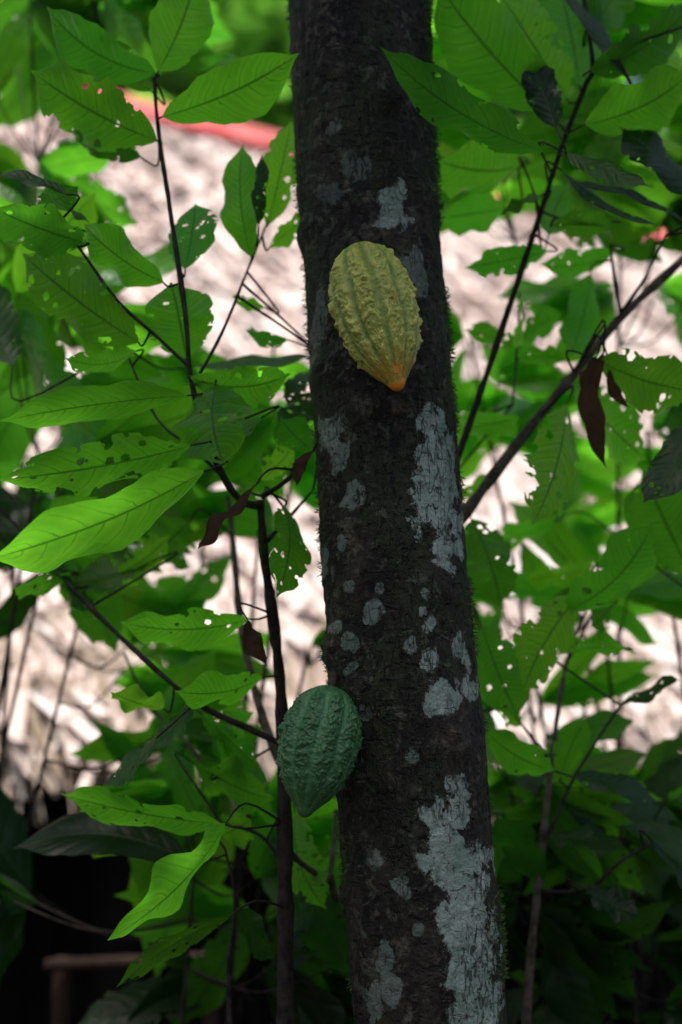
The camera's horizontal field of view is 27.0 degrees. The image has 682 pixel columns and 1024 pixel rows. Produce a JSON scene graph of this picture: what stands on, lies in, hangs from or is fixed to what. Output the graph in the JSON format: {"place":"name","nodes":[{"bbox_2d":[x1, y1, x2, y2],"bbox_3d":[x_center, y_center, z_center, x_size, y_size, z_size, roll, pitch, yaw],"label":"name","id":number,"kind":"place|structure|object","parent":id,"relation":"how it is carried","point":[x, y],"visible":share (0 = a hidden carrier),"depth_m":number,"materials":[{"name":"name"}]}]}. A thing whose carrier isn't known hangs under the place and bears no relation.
{"place":"outdoors","nodes":[
{"label":"outdoors","id":0,"kind":"place"},
{"bbox_2d":[225,61,635,83],"label":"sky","id":1,"kind":"structure","parent":0,"point":[632,80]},
{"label":"ground","id":2,"kind":"structure","parent":0,"visible":0},
{"bbox_2d":[44,952,217,1023],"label":"wooden railing","id":3,"kind":"object","parent":2,"relation":"on","point":[61,968],"visible":0.5,"depth_m":3.48,"materials":[{"name":"brown wood"}]},
{"bbox_2d":[0,0,307,832],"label":"understory shrub","id":4,"kind":"object","parent":2,"relation":"on","point":[26,40],"visible":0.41,"depth_m":2.75,"materials":[{"name":"green plant"}]},
{"bbox_2d":[0,0,348,1023],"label":"cacao sapling","id":5,"kind":"object","parent":2,"relation":"on","point":[58,534],"visible":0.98,"depth_m":2.15,"materials":[{"name":"green plant"}]},
{"bbox_2d":[0,345,353,1023],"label":"understory shrub","id":6,"kind":"object","parent":2,"relation":"on","point":[184,988],"visible":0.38,"depth_m":2.61,"materials":[{"name":"green plant"}]},
{"bbox_2d":[0,85,681,1023],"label":"thatched hut","id":7,"kind":"object","parent":2,"relation":"on","point":[198,157],"visible":0.22,"depth_m":6.32,"materials":[{"name":"beige plant"}]},
{"bbox_2d":[82,0,681,187],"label":"background trees","id":8,"kind":"object","parent":2,"relation":"on","point":[252,27],"visible":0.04,"depth_m":10.79,"materials":[{"name":"green plant"}]},
{"bbox_2d":[284,0,510,1023],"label":"cacao tree","id":9,"kind":"object","parent":2,"relation":"on","point":[420,895],"visible":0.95,"depth_m":2.02,"materials":[{"name":"brown plant"}]},
{"bbox_2d":[276,670,363,817],"bbox_3d":[-0.029,0.315,1.958,0.124,0.206,0.114,6,-12,-30],"label":"cacao pod","id":10,"kind":"object","parent":9,"relation":"attached to","point":[321,738],"visible":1,"depth_m":1.92,"materials":[{"name":"green plant"}]},
{"bbox_2d":[328,237,422,390],"bbox_3d":[0.049,-0.287,2.026,0.135,0.258,0.147,0,-10,0],"label":"cacao pod","id":11,"kind":"object","parent":9,"relation":"attached to","point":[374,309],"visible":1,"depth_m":1.97,"materials":[{"name":"yellow plant"}]},
{"bbox_2d":[381,0,681,1023],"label":"cacao sapling","id":12,"kind":"object","parent":2,"relation":"on","point":[537,56],"visible":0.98,"depth_m":2.29,"materials":[{"name":"green plant"}]},
{"bbox_2d":[431,0,681,1023],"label":"understory shrub","id":13,"kind":"object","parent":2,"relation":"on","point":[535,384],"visible":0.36,"depth_m":2.88,"materials":[{"name":"green plant"}]},
{"bbox_2d":[464,500,681,1023],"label":"understory shrub","id":14,"kind":"object","parent":2,"relation":"on","point":[569,983],"visible":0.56,"depth_m":2.57,"materials":[{"name":"green plant"}]}
]}

